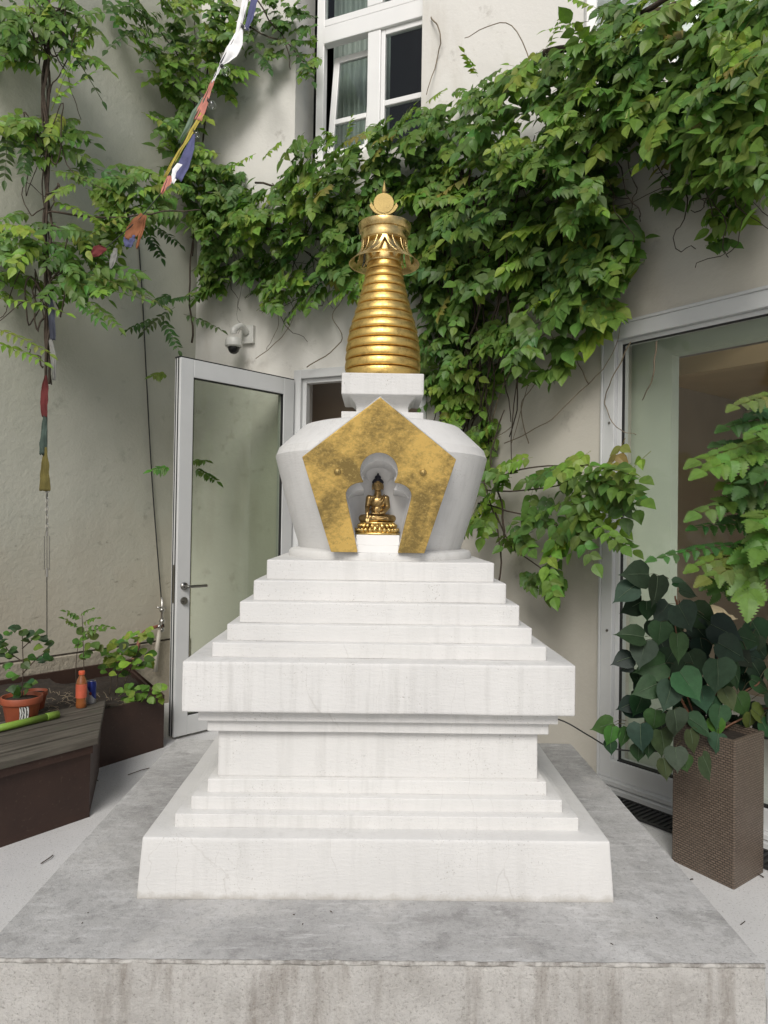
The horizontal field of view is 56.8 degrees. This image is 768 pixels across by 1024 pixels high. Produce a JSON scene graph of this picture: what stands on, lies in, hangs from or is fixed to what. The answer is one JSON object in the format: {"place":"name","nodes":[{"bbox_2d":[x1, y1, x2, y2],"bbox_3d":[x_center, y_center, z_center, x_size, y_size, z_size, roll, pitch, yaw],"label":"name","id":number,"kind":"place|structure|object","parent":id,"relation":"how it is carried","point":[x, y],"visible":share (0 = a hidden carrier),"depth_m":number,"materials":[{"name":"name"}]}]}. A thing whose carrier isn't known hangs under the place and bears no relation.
{"place":"outdoors","nodes":[
{"label":"outdoors","id":0,"kind":"place"},
{"bbox_2d":[0,695,767,1023],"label":"ground","id":1,"kind":"structure","parent":0,"point":[26,871],"depth_m":3.11,"materials":[{"name":"grey concrete"}]},
{"bbox_2d":[0,678,119,847],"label":"planter","id":2,"kind":"object","parent":1,"relation":"on","point":[49,770],"visible":0.77,"depth_m":3.43,"materials":[{"name":"brown wood"}]},
{"bbox_2d":[0,691,42,722],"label":"clay pot","id":3,"kind":"object","parent":2,"relation":"on","point":[27,705],"visible":0.88,"depth_m":3.71,"materials":[{"name":"ceramic"}]},
{"bbox_2d":[0,624,54,697],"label":"seedling","id":4,"kind":"object","parent":3,"relation":"on","point":[15,690],"visible":1,"depth_m":3.76,"materials":[{"name":"green plant"}]},
{"bbox_2d":[0,710,59,731],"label":"pole","id":5,"kind":"object","parent":2,"relation":"on","point":[31,720],"visible":1,"depth_m":3.69,"materials":[{"name":"green plant"}]},
{"bbox_2d":[28,688,47,709],"bbox_3d":[-1.980,1.064,4.029,0.130,0.100,0.130,1,-1,-1],"label":"clay pot","id":6,"kind":"object","parent":2,"relation":"on","point":[44,691],"visible":0.39,"depth_m":4.04,"materials":[{"name":"ceramic"}]},
{"bbox_2d":[75,670,86,708],"bbox_3d":[-1.731,1.013,4.063,0.061,0.210,0.061,1,-1,-1],"label":"bottle","id":7,"kind":"object","parent":2,"relation":"on","point":[81,691],"visible":1,"depth_m":4.04,"materials":[{"name":"brown plastic"}]},
{"bbox_2d":[58,607,115,680],"bbox_3d":[-1.859,0.883,4.505,0.355,0.569,0.167,1,-1,-1],"label":"seedling","id":8,"kind":"object","parent":2,"relation":"on","point":[96,645],"visible":0.96,"depth_m":4.51,"materials":[{"name":"green plant"}]},
{"bbox_2d":[86,679,96,703],"bbox_3d":[-1.713,1.053,4.158,0.053,0.134,0.054,1,-1,-1],"label":"drink can","id":9,"kind":"object","parent":2,"relation":"on","point":[91,691],"visible":0.98,"depth_m":4.14,"materials":[{"name":"blue metal"}]},
{"bbox_2d":[0,659,163,767],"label":"planter","id":10,"kind":"object","parent":1,"relation":"on","point":[132,729],"visible":0.27,"depth_m":4.57,"materials":[{"name":"brown wood"}]},
{"bbox_2d":[0,689,125,713],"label":"dry litter","id":11,"kind":"object","parent":10,"relation":"on","point":[69,700],"visible":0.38,"depth_m":4.33,"materials":[{"name":"brown plant"}]},
{"bbox_2d":[97,626,156,695],"bbox_3d":[-1.693,0.989,4.718,0.410,0.463,0.280,1,-1,-1],"label":"leafy plant","id":12,"kind":"object","parent":10,"relation":"on","point":[110,660],"visible":0.98,"depth_m":4.71,"materials":[{"name":"green plant"}]},
{"bbox_2d":[115,683,166,704],"bbox_3d":[-1.549,1.169,4.532,0.399,0.186,0.178,1,-1,21],"label":"leafy plant","id":13,"kind":"object","parent":10,"relation":"on","point":[129,690],"visible":0.95,"depth_m":4.50,"materials":[{"name":"green plant"}]},
{"bbox_2d":[0,0,201,702],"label":"courtyard wall","id":14,"kind":"structure","parent":1,"relation":"on","point":[103,548],"depth_m":5.32,"materials":[{"name":"grey paint"}]},
{"bbox_2d":[0,0,228,486],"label":"climbing vine","id":15,"kind":"object","parent":14,"relation":"attached to","point":[74,280],"visible":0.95,"depth_m":4.60,"materials":[{"name":"green plant"}]},
{"bbox_2d":[39,43,55,634],"bbox_3d":[-2.180,-1.393,4.611,0.136,4.383,0.049,1,-1,-1],"label":"prayer flag line","id":16,"kind":"object","parent":15,"relation":"hanging from","point":[44,486],"visible":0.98,"depth_m":4.59,"materials":[{"name":"multicoloured fabric"}]},
{"bbox_2d":[91,0,257,268],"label":"prayer flag line","id":17,"kind":"object","parent":15,"relation":"hanging from","point":[134,228],"visible":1,"depth_m":4.55,"materials":[{"name":"multicoloured fabric"}]},
{"bbox_2d":[131,597,166,671],"bbox_3d":[-1.855,0.979,5.588,0.092,0.590,0.336,0,-1,36],"label":"wall tap","id":18,"kind":"object","parent":14,"relation":"attached to","point":[162,629],"depth_m":5.67,"materials":[{"name":"metal"}]},
{"bbox_2d":[138,246,163,626],"bbox_3d":[-1.862,-0.606,5.670,0.021,3.075,0.301,0,-1,42],"label":"cable","id":19,"kind":"object","parent":14,"relation":"attached to","point":[149,436],"visible":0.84,"depth_m":5.66,"materials":[{"name":"grey metal"}]},
{"bbox_2d":[0,739,766,1023],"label":"concrete platform","id":20,"kind":"structure","parent":1,"relation":"on","point":[121,954],"depth_m":1.91,"materials":[{"name":"grey concrete"}]},
{"bbox_2d":[137,180,613,901],"bbox_3d":[-0.013,-0.084,2.918,1.463,2.575,1.462,1,-1,-1],"label":"stupa","id":21,"kind":"object","parent":20,"relation":"on","point":[379,714],"visible":1,"depth_m":2.35,"materials":[{"name":"white paint"}]},
{"bbox_2d":[355,473,399,534],"bbox_3d":[-0.024,-0.030,2.615,0.167,0.228,0.112,1,-1,-1],"label":"buddha statue","id":22,"kind":"object","parent":21,"relation":"on","point":[377,520],"visible":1,"depth_m":2.59,"materials":[{"name":"gold metal"}]},
{"bbox_2d":[558,719,656,751],"bbox_3d":[1.117,1.107,3.471,0.210,0.128,0.775,1,-1,-37],"label":"cable","id":23,"kind":"object","parent":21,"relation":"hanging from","point":[591,736],"visible":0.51,"depth_m":3.70,"materials":[{"name":"black rubber"}]},
{"bbox_2d":[41,768,763,944],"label":"twig litter","id":24,"kind":"object","parent":1,"relation":"on","point":[331,911],"visible":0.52,"depth_m":3.07,"materials":[{"name":"brown plant"}]},
{"bbox_2d":[168,0,751,736],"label":"building","id":25,"kind":"structure","parent":1,"relation":"on","point":[244,420],"depth_m":5.75,"materials":[{"name":"white paint"}]},
{"bbox_2d":[102,0,321,342],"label":"climbing vine","id":26,"kind":"object","parent":25,"relation":"attached to","point":[178,94],"visible":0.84,"depth_m":5.56,"materials":[{"name":"green plant"}]},
{"bbox_2d":[168,356,293,736],"bbox_3d":[-1.068,0.242,5.211,0.143,2.602,1.019,0,-1,42],"label":"door","id":27,"kind":"structure","parent":25,"relation":"in","point":[187,369],"depth_m":4.89,"materials":[{"name":"grey paint"}]},
{"bbox_2d":[225,323,254,353],"bbox_3d":[-1.174,-1.395,5.730,0.140,0.266,0.248,0,-1,31],"label":"security camera","id":28,"kind":"object","parent":25,"relation":"attached to","point":[233,345],"visible":1,"depth_m":5.69,"materials":[{"name":"white plastic"}]},
{"bbox_2d":[315,0,422,160],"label":"window","id":29,"kind":"structure","parent":25,"relation":"in","point":[360,32],"depth_m":5.76,"materials":[{"name":"white paint"}]},
{"bbox_2d":[183,0,767,459],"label":"climbing vine","id":30,"kind":"object","parent":25,"relation":"attached to","point":[697,112],"visible":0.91,"depth_m":4.13,"materials":[{"name":"green plant"}]},
{"bbox_2d":[586,0,751,61],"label":"window","id":31,"kind":"structure","parent":25,"relation":"in","point":[596,3],"depth_m":4.94,"materials":[{"name":"white paint"}]},
{"bbox_2d":[461,140,767,849],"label":"building","id":32,"kind":"structure","parent":1,"relation":"on","point":[704,323],"depth_m":4.21,"materials":[{"name":"grey paint"}]},
{"bbox_2d":[464,410,655,610],"bbox_3d":[0.879,-0.050,4.198,0.554,1.211,1.890,1,-1,-34],"label":"vine branch","id":33,"kind":"object","parent":32,"relation":"attached to","point":[610,492],"visible":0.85,"depth_m":3.96,"materials":[{"name":"green plant"}]},
{"bbox_2d":[596,285,767,849],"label":"shop window","id":34,"kind":"structure","parent":32,"relation":"in","point":[641,783],"depth_m":4.07,"materials":[{"name":"grey paint"}]},
{"bbox_2d":[616,795,767,869],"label":"floor grate","id":35,"kind":"object","parent":1,"relation":"on","point":[651,816],"visible":0.3,"depth_m":3.65,"materials":[{"name":"black metal"}]},
{"bbox_2d":[645,391,767,622],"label":"shrub","id":36,"kind":"object","parent":1,"relation":"on","point":[739,572],"visible":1,"depth_m":2.59,"materials":[{"name":"green plant"}]},
{"bbox_2d":[672,716,763,889],"bbox_3d":[1.485,1.267,3.161,0.260,0.615,0.324,1,-1,-31],"label":"planter","id":37,"kind":"object","parent":1,"relation":"on","point":[717,827],"visible":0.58,"depth_m":3.05,"materials":[{"name":"brown wicker"}]},
{"bbox_2d":[590,559,767,782],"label":"potted plant","id":38,"kind":"object","parent":37,"relation":"in","point":[673,660],"visible":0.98,"depth_m":3.11,"materials":[{"name":"green plant"}]},
{"bbox_3d":[3.483,1.154,3.104,2.313,0.900,2.723,1,-1,-1],"label":"counter","id":39,"kind":"object","parent":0,"visible":0},
{"bbox_2d":[711,605,736,619],"bbox_3d":[2.139,0.657,4.732,0.220,0.088,0.340,1,-1,-38],"label":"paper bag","id":40,"kind":"object","parent":39,"relation":"on","point":[716,609],"visible":0.23,"depth_m":4.64,"materials":[{"name":"beige paper"}]}
]}

